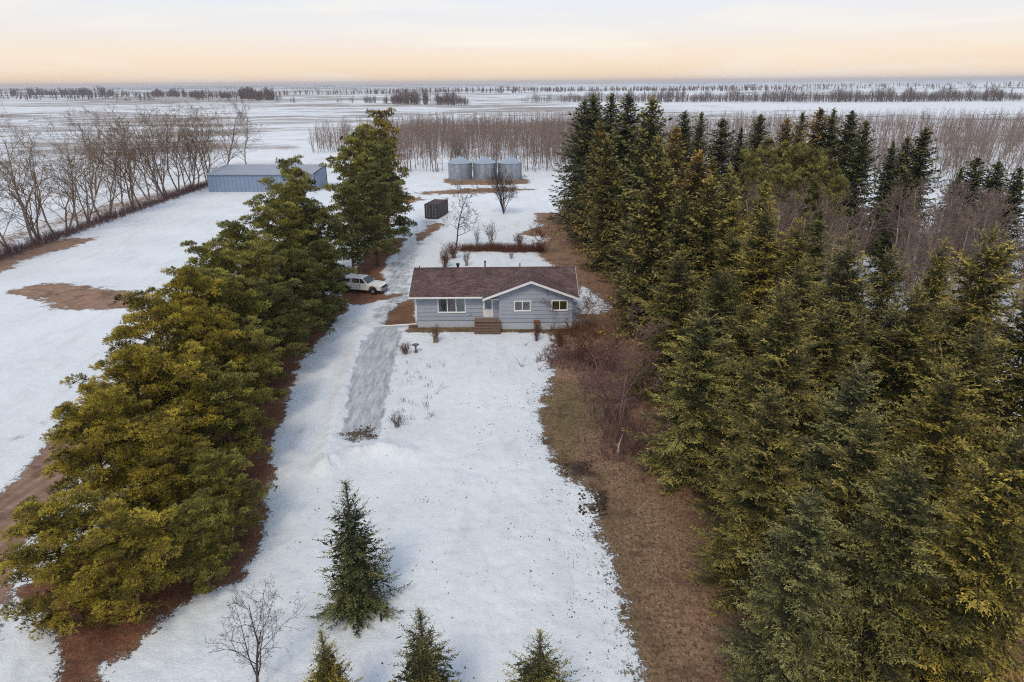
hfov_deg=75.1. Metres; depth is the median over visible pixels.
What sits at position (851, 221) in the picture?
aspen tree
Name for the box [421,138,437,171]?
aspen tree
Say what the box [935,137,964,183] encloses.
aspen tree
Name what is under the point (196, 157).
poplar tree
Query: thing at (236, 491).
pine tree
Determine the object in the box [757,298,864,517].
spruce tree
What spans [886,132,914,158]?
aspen tree
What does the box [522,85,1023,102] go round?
shelterbelt
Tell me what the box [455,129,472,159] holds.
aspen tree
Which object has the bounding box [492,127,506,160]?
aspen tree
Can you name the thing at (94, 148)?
poplar tree
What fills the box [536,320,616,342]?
brush by wall
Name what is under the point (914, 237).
aspen tree
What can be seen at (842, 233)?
aspen tree
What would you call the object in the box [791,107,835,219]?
spruce tree
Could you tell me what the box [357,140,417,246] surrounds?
pine tree
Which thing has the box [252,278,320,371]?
pine tree
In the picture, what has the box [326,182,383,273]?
pine tree
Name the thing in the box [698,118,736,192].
spruce tree
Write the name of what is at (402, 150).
aspen tree
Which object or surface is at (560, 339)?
shrub
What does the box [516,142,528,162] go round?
aspen tree
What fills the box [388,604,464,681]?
spruce tree
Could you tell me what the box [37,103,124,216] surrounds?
poplar tree
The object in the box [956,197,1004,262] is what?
aspen tree
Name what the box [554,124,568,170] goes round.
aspen tree
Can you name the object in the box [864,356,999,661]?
spruce tree
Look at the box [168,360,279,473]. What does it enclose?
pine tree
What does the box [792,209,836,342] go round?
spruce tree
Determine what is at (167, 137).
poplar tree
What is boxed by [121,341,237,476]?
pine tree
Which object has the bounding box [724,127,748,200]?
spruce tree
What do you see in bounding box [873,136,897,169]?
aspen tree
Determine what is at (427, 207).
door
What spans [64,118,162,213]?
poplar tree
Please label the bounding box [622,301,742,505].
spruce tree
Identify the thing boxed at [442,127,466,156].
aspen tree
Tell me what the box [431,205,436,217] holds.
door
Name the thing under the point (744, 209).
spruce tree
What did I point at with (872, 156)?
aspen tree
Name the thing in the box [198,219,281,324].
pine tree
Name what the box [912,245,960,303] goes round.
aspen tree
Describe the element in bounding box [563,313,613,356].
bare tree
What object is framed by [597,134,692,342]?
spruce tree
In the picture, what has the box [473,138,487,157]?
aspen tree
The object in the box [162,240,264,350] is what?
pine tree
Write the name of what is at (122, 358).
pine tree
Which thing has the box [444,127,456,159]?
aspen tree
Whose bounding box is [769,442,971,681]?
spruce tree
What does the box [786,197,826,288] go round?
aspen tree
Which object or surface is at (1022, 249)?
aspen tree
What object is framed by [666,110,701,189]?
spruce tree
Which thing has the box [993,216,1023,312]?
aspen tree
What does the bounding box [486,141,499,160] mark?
aspen tree
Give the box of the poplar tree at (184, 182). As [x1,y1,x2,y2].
[159,116,199,188]
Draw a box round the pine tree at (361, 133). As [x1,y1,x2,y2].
[334,123,400,239]
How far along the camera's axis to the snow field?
49.73 m
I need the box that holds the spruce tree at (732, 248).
[684,226,759,359]
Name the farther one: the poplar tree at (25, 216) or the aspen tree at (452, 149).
the aspen tree at (452, 149)
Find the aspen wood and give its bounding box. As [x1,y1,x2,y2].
[306,106,1023,180]
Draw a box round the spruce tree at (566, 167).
[545,98,590,225]
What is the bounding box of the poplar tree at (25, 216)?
[0,101,56,243]
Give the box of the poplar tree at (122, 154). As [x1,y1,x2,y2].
[90,118,138,204]
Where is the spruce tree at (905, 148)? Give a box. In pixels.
[865,136,914,254]
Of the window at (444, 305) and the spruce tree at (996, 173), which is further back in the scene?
the spruce tree at (996, 173)
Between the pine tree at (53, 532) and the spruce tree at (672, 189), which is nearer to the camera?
the pine tree at (53, 532)
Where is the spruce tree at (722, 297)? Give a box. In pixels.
[659,268,755,417]
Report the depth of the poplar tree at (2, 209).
92.18 m
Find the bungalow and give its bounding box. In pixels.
[383,261,579,328]
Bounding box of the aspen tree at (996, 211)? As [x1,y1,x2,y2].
[950,189,1018,297]
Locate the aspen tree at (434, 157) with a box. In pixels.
[423,126,441,171]
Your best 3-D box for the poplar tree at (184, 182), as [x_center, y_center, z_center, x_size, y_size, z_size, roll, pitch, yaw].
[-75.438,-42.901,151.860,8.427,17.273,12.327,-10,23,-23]
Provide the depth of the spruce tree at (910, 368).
35.37 m
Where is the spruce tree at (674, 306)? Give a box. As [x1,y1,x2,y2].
[603,248,713,409]
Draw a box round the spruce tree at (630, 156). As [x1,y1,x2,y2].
[597,135,645,268]
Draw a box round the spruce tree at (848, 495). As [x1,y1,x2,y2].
[750,405,917,681]
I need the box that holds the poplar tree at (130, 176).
[68,112,163,207]
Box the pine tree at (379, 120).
[360,107,414,236]
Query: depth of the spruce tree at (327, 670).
23.35 m
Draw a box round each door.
[314,175,319,188]
[425,205,430,216]
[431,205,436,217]
[483,300,492,316]
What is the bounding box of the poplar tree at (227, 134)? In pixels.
[202,93,261,164]
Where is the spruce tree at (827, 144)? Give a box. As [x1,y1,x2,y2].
[796,108,843,223]
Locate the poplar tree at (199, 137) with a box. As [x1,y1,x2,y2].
[175,105,218,172]
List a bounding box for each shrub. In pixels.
[387,410,404,427]
[398,341,411,353]
[429,323,443,342]
[439,248,452,266]
[440,239,461,258]
[462,250,470,265]
[473,228,479,243]
[482,219,499,242]
[513,231,525,245]
[530,324,542,340]
[550,328,567,347]
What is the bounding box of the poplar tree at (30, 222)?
[0,133,61,239]
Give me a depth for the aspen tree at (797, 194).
75.73 m
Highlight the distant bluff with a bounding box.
[381,89,470,105]
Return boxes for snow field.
[0,79,1023,681]
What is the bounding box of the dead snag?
[616,434,622,455]
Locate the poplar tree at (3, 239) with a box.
[0,153,25,249]
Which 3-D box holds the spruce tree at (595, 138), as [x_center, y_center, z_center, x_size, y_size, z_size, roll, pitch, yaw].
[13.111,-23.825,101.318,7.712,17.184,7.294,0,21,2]
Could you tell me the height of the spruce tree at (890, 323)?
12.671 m
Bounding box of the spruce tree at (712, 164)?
[700,156,722,204]
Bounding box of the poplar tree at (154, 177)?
[118,105,166,200]
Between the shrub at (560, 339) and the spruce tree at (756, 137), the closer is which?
the shrub at (560, 339)
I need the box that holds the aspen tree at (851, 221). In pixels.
[827,205,867,261]
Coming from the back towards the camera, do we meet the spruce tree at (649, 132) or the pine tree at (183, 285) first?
the spruce tree at (649, 132)
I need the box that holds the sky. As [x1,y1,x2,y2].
[0,0,1023,88]
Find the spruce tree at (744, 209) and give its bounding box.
[715,167,746,241]
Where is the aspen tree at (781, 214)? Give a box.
[762,189,809,310]
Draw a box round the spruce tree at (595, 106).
[555,94,608,234]
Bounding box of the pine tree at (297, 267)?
[261,246,341,343]
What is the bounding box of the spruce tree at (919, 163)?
[868,126,946,259]
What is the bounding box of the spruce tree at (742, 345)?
[696,301,767,441]
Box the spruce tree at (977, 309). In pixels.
[880,222,1023,475]
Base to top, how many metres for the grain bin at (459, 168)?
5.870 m
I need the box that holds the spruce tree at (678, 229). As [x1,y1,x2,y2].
[641,191,701,344]
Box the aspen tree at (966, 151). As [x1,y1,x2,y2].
[958,138,975,168]
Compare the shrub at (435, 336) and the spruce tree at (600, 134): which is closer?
the shrub at (435, 336)
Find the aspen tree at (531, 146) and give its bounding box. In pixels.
[519,131,543,159]
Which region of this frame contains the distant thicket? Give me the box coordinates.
[336,95,376,102]
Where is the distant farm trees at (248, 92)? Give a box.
[144,86,281,99]
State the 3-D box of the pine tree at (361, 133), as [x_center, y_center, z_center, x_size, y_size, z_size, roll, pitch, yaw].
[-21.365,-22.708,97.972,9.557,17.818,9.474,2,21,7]
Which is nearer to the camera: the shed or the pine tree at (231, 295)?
the pine tree at (231, 295)
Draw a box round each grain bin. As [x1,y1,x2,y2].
[448,156,472,180]
[473,155,496,180]
[498,156,521,180]
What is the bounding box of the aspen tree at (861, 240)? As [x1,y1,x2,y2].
[821,220,874,299]
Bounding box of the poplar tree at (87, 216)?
[38,140,114,222]
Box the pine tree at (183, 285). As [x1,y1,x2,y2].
[150,266,248,370]
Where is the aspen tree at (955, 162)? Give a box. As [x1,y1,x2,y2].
[942,143,967,185]
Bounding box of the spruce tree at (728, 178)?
[705,164,747,306]
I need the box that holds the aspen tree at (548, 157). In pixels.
[539,135,555,170]
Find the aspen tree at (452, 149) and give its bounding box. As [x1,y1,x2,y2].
[446,139,459,160]
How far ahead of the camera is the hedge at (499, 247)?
97.02 m
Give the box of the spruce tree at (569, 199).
[562,125,586,227]
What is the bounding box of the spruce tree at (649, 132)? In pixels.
[596,95,682,284]
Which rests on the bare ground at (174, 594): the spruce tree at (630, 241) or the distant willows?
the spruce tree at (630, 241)
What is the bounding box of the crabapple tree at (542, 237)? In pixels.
[527,223,561,253]
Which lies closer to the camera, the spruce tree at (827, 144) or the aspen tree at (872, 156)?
the spruce tree at (827, 144)
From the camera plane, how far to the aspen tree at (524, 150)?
185.59 m
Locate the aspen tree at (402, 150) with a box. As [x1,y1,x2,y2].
[395,137,409,166]
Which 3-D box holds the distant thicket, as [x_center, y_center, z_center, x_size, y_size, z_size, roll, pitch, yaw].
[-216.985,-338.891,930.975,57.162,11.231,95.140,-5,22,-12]
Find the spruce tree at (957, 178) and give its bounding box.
[917,166,965,264]
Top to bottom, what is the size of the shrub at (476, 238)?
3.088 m
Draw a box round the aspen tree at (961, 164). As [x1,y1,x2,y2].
[945,129,976,180]
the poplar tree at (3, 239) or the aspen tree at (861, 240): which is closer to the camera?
the aspen tree at (861, 240)
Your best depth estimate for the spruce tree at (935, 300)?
44.86 m
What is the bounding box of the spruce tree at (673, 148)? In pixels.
[644,126,688,235]
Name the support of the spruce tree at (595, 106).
on the bare ground at (174, 594)
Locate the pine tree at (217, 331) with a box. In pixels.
[167,305,265,438]
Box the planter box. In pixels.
[533,320,539,325]
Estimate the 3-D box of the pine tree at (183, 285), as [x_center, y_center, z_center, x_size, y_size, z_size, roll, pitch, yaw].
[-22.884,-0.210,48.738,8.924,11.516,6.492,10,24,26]
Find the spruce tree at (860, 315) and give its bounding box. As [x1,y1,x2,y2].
[841,260,877,377]
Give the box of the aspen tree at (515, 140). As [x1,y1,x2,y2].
[509,125,522,157]
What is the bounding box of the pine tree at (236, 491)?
[171,445,277,538]
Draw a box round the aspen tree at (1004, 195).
[964,186,1019,248]
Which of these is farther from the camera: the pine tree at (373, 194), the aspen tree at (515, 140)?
the aspen tree at (515, 140)
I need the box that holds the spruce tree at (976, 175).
[933,157,989,264]
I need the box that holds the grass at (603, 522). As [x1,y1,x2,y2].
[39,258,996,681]
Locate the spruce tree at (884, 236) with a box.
[857,169,919,284]
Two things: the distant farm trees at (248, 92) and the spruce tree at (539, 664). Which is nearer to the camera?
the spruce tree at (539, 664)
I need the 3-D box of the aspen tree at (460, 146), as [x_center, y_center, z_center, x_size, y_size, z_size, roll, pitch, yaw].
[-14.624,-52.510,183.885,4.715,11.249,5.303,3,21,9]
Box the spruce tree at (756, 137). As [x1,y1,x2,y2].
[733,114,771,201]
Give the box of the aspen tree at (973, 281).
[940,246,1004,323]
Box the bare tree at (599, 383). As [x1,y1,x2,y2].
[577,300,670,428]
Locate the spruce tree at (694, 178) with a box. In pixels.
[652,149,722,314]
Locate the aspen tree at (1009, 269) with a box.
[988,242,1023,305]
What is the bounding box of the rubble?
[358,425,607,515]
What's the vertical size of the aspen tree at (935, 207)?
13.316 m
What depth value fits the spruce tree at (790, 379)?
33.77 m
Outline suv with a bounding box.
[339,274,388,294]
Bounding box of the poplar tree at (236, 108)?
[214,99,267,164]
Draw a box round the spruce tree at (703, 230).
[654,173,731,341]
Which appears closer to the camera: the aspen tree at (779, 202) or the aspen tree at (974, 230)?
the aspen tree at (974, 230)
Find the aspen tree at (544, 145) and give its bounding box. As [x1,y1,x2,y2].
[535,124,553,170]
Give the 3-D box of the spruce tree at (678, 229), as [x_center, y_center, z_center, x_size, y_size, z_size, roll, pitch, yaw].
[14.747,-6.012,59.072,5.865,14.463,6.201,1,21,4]
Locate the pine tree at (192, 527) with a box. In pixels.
[152,487,247,597]
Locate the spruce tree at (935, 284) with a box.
[891,236,957,432]
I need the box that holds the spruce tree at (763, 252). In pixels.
[715,195,798,372]
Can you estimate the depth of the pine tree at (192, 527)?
31.30 m
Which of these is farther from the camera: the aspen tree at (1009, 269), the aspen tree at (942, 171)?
the aspen tree at (942, 171)
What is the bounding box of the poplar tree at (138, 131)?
[107,105,165,178]
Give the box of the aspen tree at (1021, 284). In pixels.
[1013,262,1023,311]
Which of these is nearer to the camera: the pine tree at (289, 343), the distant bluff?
the pine tree at (289, 343)
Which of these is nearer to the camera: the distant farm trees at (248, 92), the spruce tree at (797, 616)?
the spruce tree at (797, 616)
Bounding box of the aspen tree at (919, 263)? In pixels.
[901,222,961,307]
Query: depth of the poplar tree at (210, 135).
164.13 m
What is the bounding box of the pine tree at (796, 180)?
[741,163,811,269]
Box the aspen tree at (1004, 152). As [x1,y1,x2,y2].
[987,138,1019,170]
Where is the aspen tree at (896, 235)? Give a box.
[882,175,931,274]
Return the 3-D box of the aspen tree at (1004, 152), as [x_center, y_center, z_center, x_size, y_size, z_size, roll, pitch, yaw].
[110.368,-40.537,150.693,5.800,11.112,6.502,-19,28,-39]
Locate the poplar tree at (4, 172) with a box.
[0,144,27,191]
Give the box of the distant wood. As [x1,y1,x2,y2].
[0,85,133,95]
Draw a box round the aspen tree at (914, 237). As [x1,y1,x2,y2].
[882,209,952,326]
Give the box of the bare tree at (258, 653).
[204,575,307,681]
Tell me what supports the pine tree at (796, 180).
on the snow field
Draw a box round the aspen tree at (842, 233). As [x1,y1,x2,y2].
[812,220,857,282]
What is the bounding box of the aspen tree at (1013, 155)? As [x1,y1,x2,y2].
[1001,130,1023,178]
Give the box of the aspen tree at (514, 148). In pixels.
[510,140,518,158]
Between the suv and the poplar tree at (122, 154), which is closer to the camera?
the suv
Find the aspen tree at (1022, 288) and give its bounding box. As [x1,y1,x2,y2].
[1011,251,1023,315]
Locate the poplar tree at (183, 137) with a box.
[154,107,210,170]
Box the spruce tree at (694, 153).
[673,149,705,225]
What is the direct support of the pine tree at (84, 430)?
on the bare ground at (174, 594)
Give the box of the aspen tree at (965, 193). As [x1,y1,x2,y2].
[921,179,980,264]
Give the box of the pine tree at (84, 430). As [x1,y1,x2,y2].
[38,382,186,546]
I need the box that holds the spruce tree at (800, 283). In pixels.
[717,253,826,447]
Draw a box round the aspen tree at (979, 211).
[956,197,1009,263]
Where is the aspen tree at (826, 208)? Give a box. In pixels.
[808,181,852,247]
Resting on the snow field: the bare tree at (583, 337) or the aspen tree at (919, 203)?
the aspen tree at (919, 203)
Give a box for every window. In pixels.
[437,299,465,312]
[514,301,530,311]
[551,300,567,310]
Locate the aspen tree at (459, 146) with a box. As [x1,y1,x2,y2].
[448,136,466,157]
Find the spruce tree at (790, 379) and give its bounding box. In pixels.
[683,278,834,544]
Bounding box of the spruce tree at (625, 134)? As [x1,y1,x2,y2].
[577,94,648,250]
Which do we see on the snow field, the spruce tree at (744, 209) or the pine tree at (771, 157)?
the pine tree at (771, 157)
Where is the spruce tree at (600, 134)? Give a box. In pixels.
[568,122,616,257]
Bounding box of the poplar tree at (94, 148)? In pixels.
[61,109,126,192]
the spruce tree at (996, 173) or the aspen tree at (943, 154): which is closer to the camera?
the spruce tree at (996, 173)
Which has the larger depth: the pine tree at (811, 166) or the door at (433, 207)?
the door at (433, 207)
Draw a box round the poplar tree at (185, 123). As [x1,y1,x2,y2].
[160,107,228,184]
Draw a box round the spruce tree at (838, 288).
[740,231,885,463]
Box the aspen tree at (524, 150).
[516,136,531,170]
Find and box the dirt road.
[0,383,141,634]
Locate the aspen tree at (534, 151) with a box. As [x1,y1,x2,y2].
[529,135,539,169]
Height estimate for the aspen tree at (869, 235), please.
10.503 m
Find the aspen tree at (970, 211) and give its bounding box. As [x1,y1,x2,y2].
[948,185,1004,308]
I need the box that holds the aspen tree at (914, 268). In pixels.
[894,218,968,300]
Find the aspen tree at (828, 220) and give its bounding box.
[808,199,848,257]
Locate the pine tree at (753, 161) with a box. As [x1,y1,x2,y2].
[720,147,763,256]
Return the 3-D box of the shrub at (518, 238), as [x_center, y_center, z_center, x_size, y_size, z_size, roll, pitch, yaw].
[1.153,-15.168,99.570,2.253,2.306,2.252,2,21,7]
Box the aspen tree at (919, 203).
[887,167,940,282]
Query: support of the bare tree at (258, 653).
on the snow field
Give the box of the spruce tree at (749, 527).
[684,381,817,617]
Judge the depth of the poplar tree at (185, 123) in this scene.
156.25 m
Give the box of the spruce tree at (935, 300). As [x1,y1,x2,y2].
[902,267,948,347]
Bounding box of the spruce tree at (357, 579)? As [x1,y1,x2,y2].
[307,477,411,638]
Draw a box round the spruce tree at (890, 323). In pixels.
[824,297,929,475]
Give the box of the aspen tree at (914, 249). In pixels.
[895,216,943,308]
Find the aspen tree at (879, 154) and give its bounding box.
[869,136,887,184]
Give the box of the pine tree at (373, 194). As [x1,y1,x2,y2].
[337,161,400,265]
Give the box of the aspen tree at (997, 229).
[968,205,1014,263]
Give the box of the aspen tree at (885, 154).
[877,145,888,171]
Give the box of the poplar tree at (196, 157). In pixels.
[157,114,224,185]
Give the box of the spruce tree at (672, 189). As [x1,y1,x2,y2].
[614,158,681,320]
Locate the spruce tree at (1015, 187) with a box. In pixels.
[963,166,1023,279]
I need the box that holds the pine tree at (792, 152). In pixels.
[766,139,817,237]
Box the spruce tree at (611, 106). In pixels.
[553,92,623,242]
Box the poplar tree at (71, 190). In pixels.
[23,130,108,231]
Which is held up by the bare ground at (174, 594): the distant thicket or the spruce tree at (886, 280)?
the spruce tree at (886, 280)
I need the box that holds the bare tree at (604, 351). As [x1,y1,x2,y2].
[574,322,629,377]
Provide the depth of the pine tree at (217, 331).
43.53 m
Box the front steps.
[474,318,500,333]
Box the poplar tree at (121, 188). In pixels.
[85,123,151,212]
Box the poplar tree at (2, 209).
[0,191,12,232]
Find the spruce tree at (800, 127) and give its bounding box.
[784,111,808,185]
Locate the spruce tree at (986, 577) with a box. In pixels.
[860,424,1023,681]
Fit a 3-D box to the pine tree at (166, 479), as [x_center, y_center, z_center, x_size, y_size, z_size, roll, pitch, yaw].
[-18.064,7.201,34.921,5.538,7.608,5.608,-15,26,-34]
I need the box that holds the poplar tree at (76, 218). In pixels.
[29,113,96,226]
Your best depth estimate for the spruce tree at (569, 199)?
110.96 m
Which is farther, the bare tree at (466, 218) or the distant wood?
the distant wood
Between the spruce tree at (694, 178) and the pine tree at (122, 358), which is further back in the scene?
the spruce tree at (694, 178)
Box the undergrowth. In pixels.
[0,180,207,260]
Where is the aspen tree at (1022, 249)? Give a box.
[1003,211,1023,311]
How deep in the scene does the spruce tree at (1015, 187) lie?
79.12 m
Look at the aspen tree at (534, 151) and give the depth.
183.66 m
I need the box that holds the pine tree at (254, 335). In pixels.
[209,316,288,421]
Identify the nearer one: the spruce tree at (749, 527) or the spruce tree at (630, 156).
the spruce tree at (749, 527)
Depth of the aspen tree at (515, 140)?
183.93 m
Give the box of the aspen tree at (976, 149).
[963,132,989,178]
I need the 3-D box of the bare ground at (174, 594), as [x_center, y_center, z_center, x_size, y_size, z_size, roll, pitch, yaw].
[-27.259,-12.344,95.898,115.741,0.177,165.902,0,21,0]
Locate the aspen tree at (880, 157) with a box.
[873,132,886,184]
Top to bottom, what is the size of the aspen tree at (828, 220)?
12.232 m
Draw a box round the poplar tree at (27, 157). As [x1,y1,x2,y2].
[3,120,69,213]
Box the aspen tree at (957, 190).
[937,178,973,240]
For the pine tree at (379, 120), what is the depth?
101.56 m
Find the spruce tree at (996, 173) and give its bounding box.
[950,161,1018,275]
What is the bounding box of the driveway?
[341,219,439,441]
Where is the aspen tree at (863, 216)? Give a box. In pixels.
[845,191,884,272]
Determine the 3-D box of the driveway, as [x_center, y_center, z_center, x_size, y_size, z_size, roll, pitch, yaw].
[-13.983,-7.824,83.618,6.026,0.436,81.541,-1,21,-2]
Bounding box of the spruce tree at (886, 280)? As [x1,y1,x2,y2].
[851,243,921,389]
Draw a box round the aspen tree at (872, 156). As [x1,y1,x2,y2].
[863,140,880,182]
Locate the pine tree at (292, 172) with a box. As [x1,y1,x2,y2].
[270,154,331,247]
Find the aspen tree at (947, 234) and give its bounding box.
[923,211,974,302]
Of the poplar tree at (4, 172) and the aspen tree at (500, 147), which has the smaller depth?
the poplar tree at (4, 172)
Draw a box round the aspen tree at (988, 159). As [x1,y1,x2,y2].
[978,144,1000,183]
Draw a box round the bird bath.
[412,343,418,352]
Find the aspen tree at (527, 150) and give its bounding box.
[520,132,536,170]
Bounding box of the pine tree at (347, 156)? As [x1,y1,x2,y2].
[318,135,387,246]
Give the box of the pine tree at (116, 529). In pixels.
[63,498,184,625]
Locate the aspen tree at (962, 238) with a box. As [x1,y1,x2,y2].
[945,196,998,310]
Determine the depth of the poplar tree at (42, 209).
106.03 m
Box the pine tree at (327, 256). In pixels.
[299,237,351,322]
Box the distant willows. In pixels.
[123,95,295,102]
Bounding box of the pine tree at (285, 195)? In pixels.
[250,176,327,287]
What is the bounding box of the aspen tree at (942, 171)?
[934,147,961,186]
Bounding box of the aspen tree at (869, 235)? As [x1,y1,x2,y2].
[852,201,891,292]
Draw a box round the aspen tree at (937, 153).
[929,150,942,174]
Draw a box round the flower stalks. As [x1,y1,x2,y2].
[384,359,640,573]
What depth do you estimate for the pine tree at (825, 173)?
74.62 m
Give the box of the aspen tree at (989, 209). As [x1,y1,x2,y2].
[957,184,1018,309]
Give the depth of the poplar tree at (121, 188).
125.13 m
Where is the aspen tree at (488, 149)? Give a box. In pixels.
[480,137,494,158]
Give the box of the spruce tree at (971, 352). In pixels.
[875,316,1018,611]
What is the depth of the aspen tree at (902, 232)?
69.97 m
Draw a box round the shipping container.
[424,199,447,218]
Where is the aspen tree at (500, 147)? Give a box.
[493,132,507,159]
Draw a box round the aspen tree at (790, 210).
[773,185,811,260]
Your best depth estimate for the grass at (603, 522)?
35.50 m
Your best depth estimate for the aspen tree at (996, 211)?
64.81 m
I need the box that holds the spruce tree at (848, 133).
[821,110,869,230]
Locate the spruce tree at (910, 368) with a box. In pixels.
[831,278,951,485]
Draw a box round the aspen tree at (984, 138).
[964,134,995,169]
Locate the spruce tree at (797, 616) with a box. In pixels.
[709,484,869,681]
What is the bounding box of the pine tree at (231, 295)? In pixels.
[180,267,284,376]
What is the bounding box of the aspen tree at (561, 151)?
[555,138,567,163]
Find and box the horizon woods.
[0,80,1023,99]
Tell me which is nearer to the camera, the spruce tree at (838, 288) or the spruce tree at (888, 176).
the spruce tree at (838, 288)
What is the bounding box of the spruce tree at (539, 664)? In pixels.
[501,624,581,681]
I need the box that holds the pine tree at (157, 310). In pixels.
[82,285,214,412]
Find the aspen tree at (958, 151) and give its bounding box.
[946,130,975,179]
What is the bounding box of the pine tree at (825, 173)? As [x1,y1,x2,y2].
[799,156,850,267]
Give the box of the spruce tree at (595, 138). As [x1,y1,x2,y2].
[574,127,599,236]
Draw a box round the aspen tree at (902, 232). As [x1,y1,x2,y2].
[893,209,930,296]
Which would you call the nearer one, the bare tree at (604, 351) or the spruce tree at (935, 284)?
the spruce tree at (935, 284)
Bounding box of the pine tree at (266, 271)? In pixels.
[220,240,288,360]
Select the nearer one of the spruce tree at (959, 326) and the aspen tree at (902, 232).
the spruce tree at (959, 326)
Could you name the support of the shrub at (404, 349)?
on the snow field
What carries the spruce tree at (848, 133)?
on the snow field
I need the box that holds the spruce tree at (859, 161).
[834,120,883,244]
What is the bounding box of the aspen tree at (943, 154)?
[932,134,955,185]
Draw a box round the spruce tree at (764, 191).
[741,180,783,320]
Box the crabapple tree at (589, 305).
[532,277,612,329]
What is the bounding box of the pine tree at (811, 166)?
[794,145,835,249]
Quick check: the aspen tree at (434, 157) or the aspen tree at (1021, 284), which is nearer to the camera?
the aspen tree at (1021, 284)
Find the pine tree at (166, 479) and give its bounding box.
[104,405,214,537]
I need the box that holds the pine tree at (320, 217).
[272,199,357,294]
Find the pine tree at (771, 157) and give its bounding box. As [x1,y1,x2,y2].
[744,136,787,207]
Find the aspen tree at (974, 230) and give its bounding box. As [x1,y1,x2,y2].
[953,201,1020,286]
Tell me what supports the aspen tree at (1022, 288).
on the snow field
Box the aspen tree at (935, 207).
[900,182,963,246]
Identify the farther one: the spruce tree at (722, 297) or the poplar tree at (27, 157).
the poplar tree at (27, 157)
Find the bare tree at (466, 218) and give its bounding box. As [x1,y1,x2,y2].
[441,182,480,246]
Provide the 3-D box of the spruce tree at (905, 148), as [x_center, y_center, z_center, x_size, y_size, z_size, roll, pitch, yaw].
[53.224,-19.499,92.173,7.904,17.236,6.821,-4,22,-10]
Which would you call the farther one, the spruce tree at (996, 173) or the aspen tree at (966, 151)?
the aspen tree at (966, 151)
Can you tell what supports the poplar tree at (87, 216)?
on the snow field
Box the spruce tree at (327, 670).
[301,627,363,681]
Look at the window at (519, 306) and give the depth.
65.73 m
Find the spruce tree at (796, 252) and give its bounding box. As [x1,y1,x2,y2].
[743,216,846,370]
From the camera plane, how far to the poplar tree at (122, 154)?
130.19 m
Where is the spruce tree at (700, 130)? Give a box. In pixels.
[683,111,714,172]
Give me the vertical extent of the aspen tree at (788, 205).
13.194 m
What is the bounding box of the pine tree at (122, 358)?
[59,338,208,497]
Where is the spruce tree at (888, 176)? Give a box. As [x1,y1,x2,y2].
[854,140,902,259]
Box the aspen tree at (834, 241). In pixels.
[820,225,863,309]
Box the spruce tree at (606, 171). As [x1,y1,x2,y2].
[575,136,626,274]
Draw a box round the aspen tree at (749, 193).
[735,178,763,234]
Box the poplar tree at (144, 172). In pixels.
[81,98,175,202]
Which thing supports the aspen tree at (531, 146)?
on the snow field
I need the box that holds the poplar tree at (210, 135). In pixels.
[178,97,244,183]
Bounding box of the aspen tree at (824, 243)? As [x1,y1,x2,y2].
[787,226,834,292]
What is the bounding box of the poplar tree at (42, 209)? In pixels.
[0,128,55,230]
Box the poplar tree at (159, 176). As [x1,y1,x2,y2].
[104,104,175,193]
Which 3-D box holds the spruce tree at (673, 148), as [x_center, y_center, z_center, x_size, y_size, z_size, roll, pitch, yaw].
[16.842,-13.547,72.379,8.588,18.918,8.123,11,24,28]
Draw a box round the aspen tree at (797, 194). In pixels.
[770,175,812,225]
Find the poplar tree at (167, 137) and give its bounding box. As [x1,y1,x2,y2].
[116,100,193,193]
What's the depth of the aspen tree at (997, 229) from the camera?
67.94 m
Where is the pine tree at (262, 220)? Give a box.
[238,199,316,302]
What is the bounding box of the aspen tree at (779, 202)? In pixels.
[740,186,794,236]
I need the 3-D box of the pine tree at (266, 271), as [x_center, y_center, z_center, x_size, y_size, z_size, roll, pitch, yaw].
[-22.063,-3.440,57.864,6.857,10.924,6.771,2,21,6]
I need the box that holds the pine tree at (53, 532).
[0,480,150,641]
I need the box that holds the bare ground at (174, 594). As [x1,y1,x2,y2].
[0,178,1023,681]
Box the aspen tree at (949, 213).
[907,194,968,273]
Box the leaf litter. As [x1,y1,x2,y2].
[259,329,639,681]
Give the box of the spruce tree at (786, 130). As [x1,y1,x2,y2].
[744,118,798,201]
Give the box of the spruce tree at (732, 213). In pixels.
[682,201,752,328]
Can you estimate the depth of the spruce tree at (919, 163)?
87.06 m
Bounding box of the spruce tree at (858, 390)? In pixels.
[741,351,903,595]
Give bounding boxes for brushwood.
[512,332,702,498]
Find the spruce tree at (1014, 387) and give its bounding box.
[880,286,1023,637]
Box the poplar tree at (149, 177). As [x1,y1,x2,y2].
[108,115,183,197]
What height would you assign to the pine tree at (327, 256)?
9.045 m
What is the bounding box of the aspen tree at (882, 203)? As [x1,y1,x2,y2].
[880,180,926,271]
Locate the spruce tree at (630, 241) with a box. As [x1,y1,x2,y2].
[606,210,654,308]
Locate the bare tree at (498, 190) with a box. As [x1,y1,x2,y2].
[483,162,525,213]
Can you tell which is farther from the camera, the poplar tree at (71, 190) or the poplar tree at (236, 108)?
the poplar tree at (236, 108)
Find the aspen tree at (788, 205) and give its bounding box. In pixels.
[770,189,807,292]
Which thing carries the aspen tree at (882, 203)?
on the snow field
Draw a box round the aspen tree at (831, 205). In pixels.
[806,189,850,253]
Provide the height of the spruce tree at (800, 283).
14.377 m
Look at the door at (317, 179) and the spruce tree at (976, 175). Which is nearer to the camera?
the spruce tree at (976, 175)
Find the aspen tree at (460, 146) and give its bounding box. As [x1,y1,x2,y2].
[452,132,467,154]
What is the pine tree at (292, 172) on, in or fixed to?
on the snow field
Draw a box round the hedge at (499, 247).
[455,241,549,253]
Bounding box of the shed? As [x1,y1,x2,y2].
[204,164,327,191]
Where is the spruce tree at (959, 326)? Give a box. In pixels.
[900,283,1016,448]

